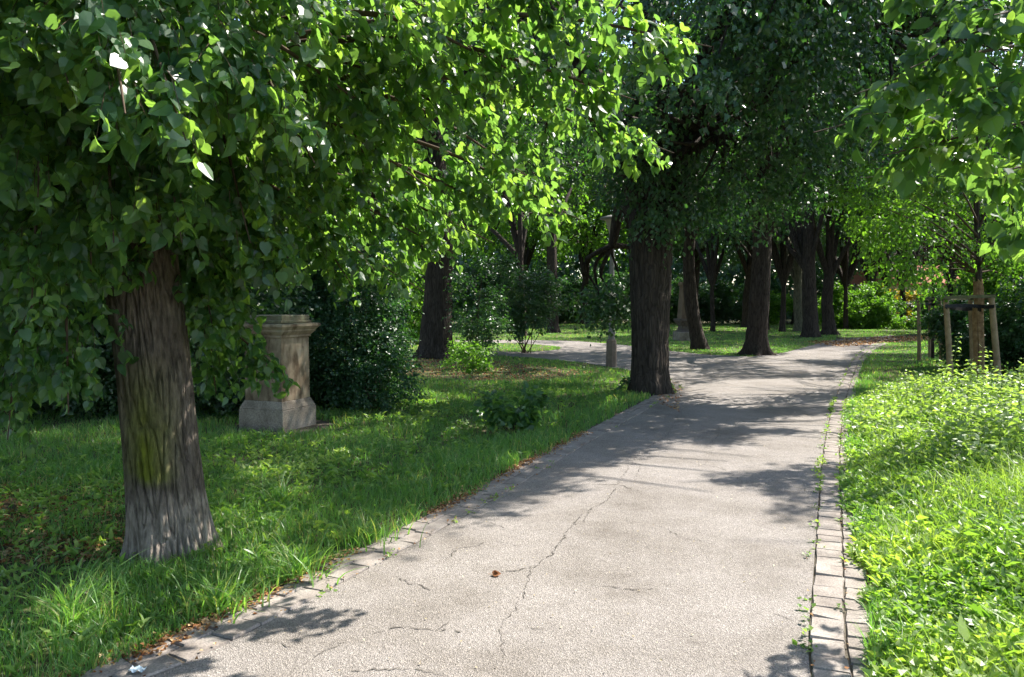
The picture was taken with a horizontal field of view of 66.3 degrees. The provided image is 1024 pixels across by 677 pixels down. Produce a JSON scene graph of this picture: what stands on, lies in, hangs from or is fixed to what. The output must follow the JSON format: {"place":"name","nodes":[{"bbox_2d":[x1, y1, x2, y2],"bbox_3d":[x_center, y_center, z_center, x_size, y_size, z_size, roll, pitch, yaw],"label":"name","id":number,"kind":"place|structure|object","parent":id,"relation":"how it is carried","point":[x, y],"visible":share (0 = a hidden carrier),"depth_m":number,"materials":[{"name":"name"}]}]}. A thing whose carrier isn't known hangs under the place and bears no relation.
{"place":"outdoors","nodes":[
{"label":"outdoors","id":0,"kind":"place"},
{"bbox_2d":[0,318,1023,676],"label":"ground","id":1,"kind":"structure","parent":0,"point":[554,370],"depth_m":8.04,"materials":[{"name":"green plant"}]},
{"bbox_2d":[1,299,116,418],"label":"dark shrub","id":2,"kind":"object","parent":1,"relation":"on","point":[72,405],"visible":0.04,"depth_m":10.78,"materials":[{"name":"green plant"}]},
{"bbox_2d":[0,549,167,638],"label":"grass tuft","id":3,"kind":"object","parent":1,"relation":"on","point":[75,606],"visible":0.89,"depth_m":3.85,"materials":[{"name":"green plant"}]},
{"bbox_2d":[7,307,209,417],"bbox_3d":[-6.332,-0.223,11.785,4.024,2.613,3.081,0,3,0],"label":"dark shrub","id":4,"kind":"object","parent":1,"relation":"on","point":[90,323],"visible":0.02,"depth_m":10.94,"materials":[{"name":"green plant"}]},
{"bbox_2d":[70,264,321,419],"bbox_3d":[-4.776,-0.383,11.504,3.890,2.962,2.984,-1,3,-13],"label":"dark shrub","id":5,"kind":"object","parent":1,"relation":"on","point":[200,402],"visible":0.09,"depth_m":10.97,"materials":[{"name":"green plant"}]},
{"bbox_2d":[144,550,287,630],"bbox_3d":[-1.457,1.295,4.082,0.866,0.245,0.810,1,3,21],"label":"grass tuft","id":6,"kind":"object","parent":1,"relation":"on","point":[225,596],"visible":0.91,"depth_m":4.07,"materials":[{"name":"green plant"}]},
{"bbox_2d":[235,468,317,502],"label":"grass tuft","id":7,"kind":"object","parent":1,"relation":"on","point":[281,491],"visible":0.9,"depth_m":6.30,"materials":[{"name":"green plant"}]},
{"bbox_2d":[189,3,363,337],"bbox_3d":[-9.581,-6.506,22.975,11.560,14.254,10.836,0,3,0],"label":"linden tree","id":8,"kind":"object","parent":1,"relation":"on","point":[339,169],"depth_m":23.40,"materials":[{"name":"green plant"}]},
{"bbox_2d":[229,420,333,435],"bbox_3d":[-3.018,1.138,10.181,1.319,0.001,1.320,2,3,42],"label":"gravel patch","id":9,"kind":"object","parent":1,"relation":"on","point":[320,423],"visible":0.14,"depth_m":10.07,"materials":[{"name":"stone"}]},
{"bbox_2d":[239,314,320,431],"bbox_3d":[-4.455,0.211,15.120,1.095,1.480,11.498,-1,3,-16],"label":"stone pedestal","id":10,"kind":"object","parent":9,"relation":"on","point":[286,337],"visible":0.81,"depth_m":9.89,"materials":[{"name":"stone"}]},
{"bbox_2d":[193,172,390,395],"bbox_3d":[-3.963,-1.023,13.150,3.992,4.097,3.363,0,3,0],"label":"tall shrub","id":11,"kind":"object","parent":1,"relation":"on","point":[323,284],"visible":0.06,"depth_m":12.72,"materials":[{"name":"green plant"}]},
{"bbox_2d":[207,523,383,587],"bbox_3d":[-1.315,1.272,4.544,0.922,0.251,0.872,-1,3,-29],"label":"grass tuft","id":12,"kind":"object","parent":1,"relation":"on","point":[295,570],"visible":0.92,"depth_m":4.55,"materials":[{"name":"green plant"}]},
{"bbox_2d":[0,377,683,676],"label":"lawn weeds","id":13,"kind":"object","parent":1,"relation":"on","point":[43,502],"visible":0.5,"depth_m":6.64,"materials":[{"name":"green plant"}]},
{"bbox_2d":[264,223,423,409],"bbox_3d":[-2.639,-0.455,12.413,2.516,3.018,2.957,0,3,0],"label":"rounded shrub","id":14,"kind":"object","parent":1,"relation":"on","point":[383,315],"visible":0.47,"depth_m":11.72,"materials":[{"name":"green plant"}]},
{"bbox_2d":[0,0,711,567],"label":"linden tree","id":15,"kind":"object","parent":1,"relation":"on","point":[132,132],"visible":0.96,"depth_m":4.22,"materials":[{"name":"green plant"}]},
{"bbox_2d":[295,503,430,554],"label":"grass tuft","id":16,"kind":"object","parent":1,"relation":"on","point":[366,532],"visible":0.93,"depth_m":5.23,"materials":[{"name":"green plant"}]},
{"bbox_2d":[61,394,671,676],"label":"cobble kerb","id":17,"kind":"structure","parent":1,"relation":"on","point":[175,653],"depth_m":4.54,"materials":[{"name":"stone"}]},
{"bbox_2d":[128,665,146,672],"bbox_3d":[-1.604,1.415,3.357,0.062,0.017,0.041,0,3,0],"label":"plastic wrapper","id":18,"kind":"object","parent":17,"relation":"on","point":[139,668],"visible":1,"depth_m":3.35,"materials":[{"name":"white plastic"}]},
{"bbox_2d":[319,337,427,414],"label":"rounded shrub","id":19,"kind":"object","parent":1,"relation":"on","point":[357,399],"visible":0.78,"depth_m":11.53,"materials":[{"name":"green plant"}]},
{"bbox_2d":[276,1,495,338],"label":"linden tree","id":20,"kind":"object","parent":1,"relation":"on","point":[372,194],"depth_m":28.72,"materials":[{"name":"green plant"}]},
{"bbox_2d":[372,249,457,343],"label":"undergrowth bush","id":21,"kind":"object","parent":1,"relation":"on","point":[413,270],"visible":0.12,"depth_m":30.37,"materials":[{"name":"green plant"}]},
{"bbox_2d":[236,0,609,359],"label":"linden tree","id":22,"kind":"object","parent":1,"relation":"on","point":[434,335],"visible":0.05,"depth_m":22.54,"materials":[{"name":"green plant"}]},
{"bbox_2d":[373,83,521,318],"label":"tree","id":23,"kind":"object","parent":1,"relation":"on","point":[503,235],"visible":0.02,"depth_m":49.04,"materials":[{"name":"green plant"}]},
{"bbox_2d":[417,260,515,324],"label":"green bush","id":24,"kind":"object","parent":1,"relation":"on","point":[483,284],"visible":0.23,"depth_m":57.07,"materials":[{"name":"green plant"}]},
{"bbox_2d":[0,334,937,676],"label":"fallen leaves","id":25,"kind":"object","parent":1,"relation":"on","point":[434,510],"visible":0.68,"depth_m":5.48,"materials":[{"name":"brown plant"}]},
{"bbox_2d":[438,335,501,373],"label":"undergrowth bush","id":26,"kind":"object","parent":1,"relation":"on","point":[472,366],"visible":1,"depth_m":17.97,"materials":[{"name":"green plant"}]},
{"bbox_2d":[441,252,516,366],"bbox_3d":[-0.833,-0.710,19.556,1.902,2.881,1.890,0,3,0],"label":"undergrowth bush","id":27,"kind":"object","parent":1,"relation":"on","point":[488,338],"visible":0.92,"depth_m":19.41,"materials":[{"name":"green plant"}]},
{"bbox_2d":[468,404,491,429],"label":"seedling shrub","id":28,"kind":"object","parent":1,"relation":"on","point":[480,420],"visible":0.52,"depth_m":9.91,"materials":[{"name":"green plant"}]},
{"bbox_2d":[405,67,601,335],"bbox_3d":[-0.849,-7.637,40.402,11.224,14.949,10.639,0,3,0],"label":"park tree","id":29,"kind":"object","parent":1,"relation":"on","point":[519,237],"visible":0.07,"depth_m":37.70,"materials":[{"name":"green plant"}]},
{"bbox_2d":[472,381,554,434],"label":"seedling shrub","id":30,"kind":"object","parent":1,"relation":"on","point":[524,418],"visible":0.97,"depth_m":9.44,"materials":[{"name":"green plant"}]},
{"bbox_2d":[473,251,572,352],"bbox_3d":[0.271,-1.145,25.113,2.969,3.251,2.804,2,3,31],"label":"undergrowth bush","id":31,"kind":"object","parent":1,"relation":"on","point":[540,283],"visible":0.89,"depth_m":24.52,"materials":[{"name":"green plant"}]},
{"bbox_2d":[451,80,607,332],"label":"park tree","id":32,"kind":"object","parent":1,"relation":"on","point":[551,256],"visible":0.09,"depth_m":42.35,"materials":[{"name":"green plant"}]},
{"bbox_2d":[478,268,580,323],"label":"green bush","id":33,"kind":"object","parent":1,"relation":"on","point":[564,317],"visible":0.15,"depth_m":61.23,"materials":[{"name":"green plant"}]},
{"bbox_2d":[452,120,614,325],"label":"tree","id":34,"kind":"object","parent":1,"relation":"on","point":[530,246],"visible":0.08,"depth_m":55.04,"materials":[{"name":"green plant"}]},
{"bbox_2d":[501,109,628,323],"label":"tree","id":35,"kind":"object","parent":1,"relation":"on","point":[585,280],"visible":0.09,"depth_m":59.25,"materials":[{"name":"green plant"}]},
{"bbox_2d":[176,141,992,319],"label":"distant wood","id":36,"kind":"object","parent":1,"relation":"on","point":[727,275],"visible":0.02,"depth_m":80.04,"materials":[{"name":"green plant"}]},
{"bbox_2d":[557,266,625,322],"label":"green bush","id":37,"kind":"object","parent":1,"relation":"on","point":[577,283],"visible":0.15,"depth_m":62.97,"materials":[{"name":"green plant"}]},
{"bbox_2d":[565,138,670,331],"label":"park tree","id":38,"kind":"object","parent":1,"relation":"on","point":[616,183],"visible":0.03,"depth_m":47.14,"materials":[{"name":"green plant"}]},
{"bbox_2d":[609,375,631,390],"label":"basal shoots","id":39,"kind":"object","parent":1,"relation":"on","point":[626,382],"visible":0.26,"depth_m":13.96,"materials":[{"name":"green plant"}]},
{"bbox_2d":[544,61,709,326],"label":"tree","id":40,"kind":"object","parent":1,"relation":"on","point":[626,220],"visible":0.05,"depth_m":52.87,"materials":[{"name":"green plant"}]},
{"bbox_2d":[603,267,678,323],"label":"green bush","id":41,"kind":"object","parent":1,"relation":"on","point":[626,275],"visible":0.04,"depth_m":61.08,"materials":[{"name":"green plant"}]},
{"bbox_2d":[284,0,1018,395],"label":"linden tree","id":42,"kind":"object","parent":1,"relation":"on","point":[766,56],"visible":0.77,"depth_m":12.37,"materials":[{"name":"green plant"}]},
{"bbox_2d":[673,282,689,340],"bbox_3d":[7.459,-1.145,33.482,0.920,2.520,0.920,0,3,-6],"label":"stone monument","id":43,"kind":"object","parent":1,"relation":"on","point":[681,333],"visible":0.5,"depth_m":33.20,"materials":[{"name":"grey stone"}]},
{"bbox_2d":[596,152,773,297],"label":"tree","id":44,"kind":"object","parent":1,"relation":"on","point":[697,265],"visible":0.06,"depth_m":55.68,"materials":[{"name":"green plant"}]},
{"bbox_2d":[670,276,738,323],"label":"green bush","id":45,"kind":"object","parent":1,"relation":"on","point":[704,301],"visible":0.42,"depth_m":58.94,"materials":[{"name":"green plant"}]},
{"bbox_2d":[673,127,737,330],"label":"park tree","id":46,"kind":"object","parent":1,"relation":"on","point":[712,269],"visible":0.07,"depth_m":44.64,"materials":[{"name":"brown plant"}]},
{"bbox_2d":[558,2,870,349],"bbox_3d":[6.916,-5.930,26.801,11.308,12.760,10.391,0,3,0],"label":"park tree","id":47,"kind":"object","parent":1,"relation":"on","point":[698,340],"visible":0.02,"depth_m":26.88,"materials":[{"name":"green plant"}]},
{"bbox_2d":[698,277,788,323],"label":"green bush","id":48,"kind":"object","parent":1,"relation":"on","point":[726,305],"visible":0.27,"depth_m":58.85,"materials":[{"name":"green plant"}]},
{"bbox_2d":[682,165,825,329],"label":"park tree","id":49,"kind":"object","parent":1,"relation":"on","point":[749,252],"visible":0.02,"depth_m":46.70,"materials":[{"name":"green plant"}]},
{"bbox_2d":[674,151,838,326],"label":"tree","id":50,"kind":"object","parent":1,"relation":"on","point":[747,265],"visible":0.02,"depth_m":51.69,"materials":[{"name":"brown plant"}]},
{"bbox_2d":[696,167,851,331],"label":"park tree","id":51,"kind":"object","parent":1,"relation":"on","point":[783,268],"visible":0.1,"depth_m":43.39,"materials":[{"name":"green plant"}]},
{"bbox_2d":[711,166,866,331],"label":"park tree","id":52,"kind":"object","parent":1,"relation":"on","point":[796,272],"visible":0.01,"depth_m":44.51,"materials":[{"name":"brown plant"}]},
{"bbox_2d":[721,170,863,323],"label":"tree","id":53,"kind":"object","parent":1,"relation":"on","point":[850,251],"depth_m":59.35,"materials":[{"name":"green plant"}]},
{"bbox_2d":[769,290,821,324],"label":"bright bush","id":54,"kind":"object","parent":1,"relation":"on","point":[773,310],"visible":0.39,"depth_m":57.53,"materials":[{"name":"green plant"}]},
{"bbox_2d":[576,0,1022,355],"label":"park tree","id":55,"kind":"object","parent":1,"relation":"on","point":[756,341],"visible":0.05,"depth_m":24.02,"materials":[{"name":"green plant"}]},
{"bbox_2d":[788,274,860,323],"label":"green bush","id":56,"kind":"object","parent":1,"relation":"on","point":[820,287],"visible":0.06,"depth_m":61.05,"materials":[{"name":"green plant"}]},
{"bbox_2d":[695,59,957,337],"bbox_3d":[14.156,-7.343,37.192,12.832,14.650,12.179,-1,3,-30],"label":"park tree","id":57,"kind":"object","parent":1,"relation":"on","point":[804,241],"visible":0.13,"depth_m":36.54,"materials":[{"name":"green plant"}]},
{"bbox_2d":[778,210,886,299],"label":"park tree","id":58,"kind":"object","parent":1,"relation":"on","point":[861,260],"visible":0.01,"depth_m":53.39,"materials":[{"name":"green plant"}]},
{"bbox_2d":[772,216,921,280],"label":"tree","id":59,"kind":"object","parent":1,"relation":"on","point":[891,256],"visible":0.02,"depth_m":64.25,"materials":[{"name":"green plant"}]},
{"bbox_2d":[815,180,887,328],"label":"park tree","id":60,"kind":"object","parent":1,"relation":"on","point":[845,273],"visible":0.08,"depth_m":48.52,"materials":[{"name":"green plant"}]},
{"bbox_2d":[809,339,898,676],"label":"cobble kerb","id":61,"kind":"structure","parent":1,"relation":"on","point":[831,635],"depth_m":4.49,"materials":[{"name":"stone"}]},
{"bbox_2d":[822,187,900,290],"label":"park tree","id":62,"kind":"object","parent":1,"relation":"on","point":[879,270],"depth_m":53.43,"materials":[{"name":"green plant"}]},
{"bbox_2d":[727,31,996,335],"bbox_3d":[17.415,-8.059,39.815,13.054,15.844,12.851,2,4,44],"label":"park tree","id":63,"kind":"object","parent":1,"relation":"on","point":[829,265],"visible":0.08,"depth_m":39.09,"materials":[{"name":"green plant"}]},
{"bbox_2d":[817,280,906,328],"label":"bright bush","id":64,"kind":"object","parent":1,"relation":"on","point":[873,313],"visible":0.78,"depth_m":49.08,"materials":[{"name":"green plant"}]},
{"bbox_2d":[852,292,896,326],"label":"bright bush","id":65,"kind":"object","parent":1,"relation":"on","point":[877,297],"visible":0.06,"depth_m":51.34,"materials":[{"name":"green plant"}]},
{"bbox_2d":[837,227,920,326],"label":"park tree","id":66,"kind":"object","parent":1,"relation":"on","point":[905,280],"visible":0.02,"depth_m":53.31,"materials":[{"name":"green plant"}]},
{"bbox_2d":[881,285,921,321],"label":"yellow bush","id":67,"kind":"object","parent":1,"relation":"on","point":[908,296],"visible":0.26,"depth_m":53.36,"materials":[{"name":"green plant"}]},
{"bbox_2d":[848,266,958,318],"bbox_3d":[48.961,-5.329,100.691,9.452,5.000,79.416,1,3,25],"label":"beige house","id":68,"kind":"structure","parent":1,"relation":"on","point":[857,280],"depth_m":67.41,"materials":[{"name":"paint"}]},
{"bbox_2d":[899,372,915,424],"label":"tall nettle","id":69,"kind":"object","parent":1,"relation":"on","point":[902,400],"visible":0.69,"depth_m":9.24,"materials":[{"name":"green plant"}]},
{"bbox_2d":[891,245,925,275],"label":"park tree","id":70,"kind":"object","parent":1,"relation":"on","point":[916,253],"visible":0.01,"depth_m":66.12,"materials":[{"name":"green plant"}]},
{"bbox_2d":[890,311,927,329],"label":"green bush","id":71,"kind":"object","parent":1,"relation":"on","point":[901,322],"visible":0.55,"depth_m":47.46,"materials":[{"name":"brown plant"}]},
{"bbox_2d":[890,237,939,265],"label":"tree","id":72,"kind":"object","parent":1,"relation":"on","point":[924,250],"depth_m":71.60,"materials":[{"name":"green plant"}]},
{"bbox_2d":[825,123,1005,295],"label":"park tree","id":73,"kind":"object","parent":1,"relation":"on","point":[952,273],"visible":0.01,"depth_m":40.19,"materials":[{"name":"green plant"}]},
{"bbox_2d":[813,0,1023,263],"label":"linden tree","id":74,"kind":"object","parent":1,"relation":"on","point":[989,180],"visible":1,"depth_m":3.63,"materials":[{"name":"green plant"}]},
{"bbox_2d":[818,87,1023,379],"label":"young linden","id":75,"kind":"object","parent":1,"relation":"on","point":[976,268],"visible":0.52,"depth_m":14.59,"materials":[{"name":"green plant"}]},
{"bbox_2d":[850,169,1003,359],"bbox_3d":[12.019,-2.140,22.619,3.854,5.563,3.060,-1,3,-17],"label":"young tree","id":76,"kind":"object","parent":1,"relation":"on","point":[932,205],"visible":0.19,"depth_m":22.29,"materials":[{"name":"green plant"}]},
{"bbox_2d":[834,365,1023,676],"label":"verge herbs","id":77,"kind":"object","parent":1,"relation":"on","point":[942,562],"visible":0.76,"depth_m":4.51,"materials":[{"name":"green plant"}]},
{"bbox_2d":[916,298,943,360],"bbox_3d":[11.914,-0.243,22.132,0.644,1.802,1.939,2,3,38],"label":"tree stake frame","id":78,"kind":"object","parent":1,"relation":"on","point":[929,304],"visible":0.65,"depth_m":21.59,"materials":[{"name":"brown wood"}]},
{"bbox_2d":[843,358,1023,502],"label":"nettle bed","id":79,"kind":"object","parent":1,"relation":"on","point":[1011,398],"visible":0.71,"depth_m":8.18,"materials":[{"name":"green plant"}]},
{"bbox_2d":[896,272,970,331],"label":"green bush","id":80,"kind":"object","parent":1,"relation":"on","point":[911,304],"visible":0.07,"depth_m":40.46,"materials":[{"name":"green plant"}]},
{"bbox_2d":[925,360,941,423],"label":"tall nettle","id":81,"kind":"object","parent":1,"relation":"on","point":[929,389],"visible":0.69,"depth_m":9.40,"materials":[{"name":"green plant"}]},
{"bbox_2d":[875,53,997,262],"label":"tree","id":82,"kind":"object","parent":1,"relation":"on","point":[992,241],"depth_m":49.18,"materials":[{"name":"green plant"}]},
{"bbox_2d":[854,47,1023,263],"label":"park tree","id":83,"kind":"object","parent":1,"relation":"on","point":[950,188],"visible":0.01,"depth_m":37.55,"materials":[{"name":"green plant"}]},
{"bbox_2d":[944,336,961,415],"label":"tall nettle","id":84,"kind":"object","parent":1,"relation":"on","point":[955,379],"visible":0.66,"depth_m":9.61,"materials":[{"name":"green plant"}]},
{"bbox_2d":[882,48,1023,240],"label":"linden tree","id":85,"kind":"object","parent":1,"relation":"on","point":[981,215],"visible":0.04,"depth_m":34.08,"materials":[{"name":"green plant"}]},
{"bbox_2d":[917,290,1007,370],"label":"green bush","id":86,"kind":"object","parent":1,"relation":"on","point":[934,319],"visible":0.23,"depth_m":18.94,"materials":[{"name":"green plant"}]},
{"bbox_2d":[907,48,1023,153],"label":"linden tree","id":87,"kind":"object","parent":1,"relation":"on","point":[954,111],"visible":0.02,"depth_m":30.54,"materials":[{"name":"green plant"}]},
{"bbox_2d":[909,8,1023,204],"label":"linden tree","id":88,"kind":"object","parent":1,"relation":"on","point":[1011,43],"visible":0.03,"depth_m":19.67,"materials":[{"name":"green plant"}]},
{"bbox_2d":[943,294,1001,380],"bbox_3d":[9.318,0.042,15.625,0.905,1.826,2.200,2,4,43],"label":"tree stake frame","id":89,"kind":"object","parent":1,"relation":"on","point":[970,305],"visible":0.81,"depth_m":15.18,"materials":[{"name":"brown wood"}]},
{"bbox_2d":[929,10,1023,219],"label":"linden tree","id":90,"kind":"object","parent":1,"relation":"on","point":[1017,59],"visible":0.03,"depth_m":23.07,"materials":[{"name":"green plant"}]},
{"bbox_2d":[976,351,989,423],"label":"tall nettle","id":91,"kind":"object","parent":1,"relation":"on","point":[987,401],"visible":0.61,"depth_m":9.60,"materials":[{"name":"green plant"}]},
{"bbox_2d":[945,288,1023,375],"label":"green bush","id":92,"kind":"object","parent":1,"relation":"on","point":[965,347],"visible":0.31,"depth_m":16.99,"materials":[{"name":"green plant"}]},
{"bbox_2d":[946,249,1023,370],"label":"green bush","id":93,"kind":"object","parent":1,"relation":"on","point":[964,278],"visible":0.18,"depth_m":18.46,"materials":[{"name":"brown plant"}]},
{"bbox_2d":[983,349,998,410],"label":"tall nettle","id":94,"kind":"object","parent":1,"relation":"on","point":[993,378],"visible":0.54,"depth_m":9.94,"materials":[{"name":"green plant"}]},
{"bbox_2d":[984,271,1023,370],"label":"green bush","id":95,"kind":"object","parent":1,"relation":"on","point":[1018,318],"visible":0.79,"depth_m":16.18,"materials":[{"name":"green plant"}]},
{"bbox_2d":[151,335,893,676],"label":"asphalt path","id":96,"kind":"structure","parent":0,"point":[603,587],"depth_m":4.77,"materials":[{"name":"grey asphalt"}]},
{"bbox_2d":[491,570,500,575],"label":"dry leaf","id":97,"kind":"object","parent":96,"relation":"on","point":[495,573],"visible":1,"depth_m":4.58,"materials":[{"name":"brown plant"}]},
{"bbox_2d":[275,350,855,670],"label":"flower litter","id":98,"kind":"object","parent":96,"relation":"on","point":[637,530],"visible":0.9,"depth_m":4.95,"materials":[{"name":"plant"}]},
{"bbox_2d":[318,340,889,651],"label":"joint weeds","id":99,"kind":"object","parent":96,"relation":"on","point":[810,627],"visible":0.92,"depth_m":6.69,"materials":[{"name":"green plant"}]},
{"bbox_2d":[600,215,623,366],"bbox_3d":[2.502,-1.175,19.667,0.620,3.820,0.620,0,3,0],"label":"lamp post","id":100,"kind":"object","parent":96,"relation":"on","point":[611,351],"visible":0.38,"depth_m":19.62,"materials":[{"name":"metal"}]},
{"bbox_2d":[234,0,1023,293],"label":"sky","id":101,"kind":"structure","parent":0,"point":[626,43],"materials":[{"name":"white"}]},
{"bbox_2d":[872,329,936,338],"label":"footpath","id":102,"kind":"structure","parent":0,"point":[904,335],"depth_m":40.02,"materials":[{"name":"grey asphalt"}]}
]}

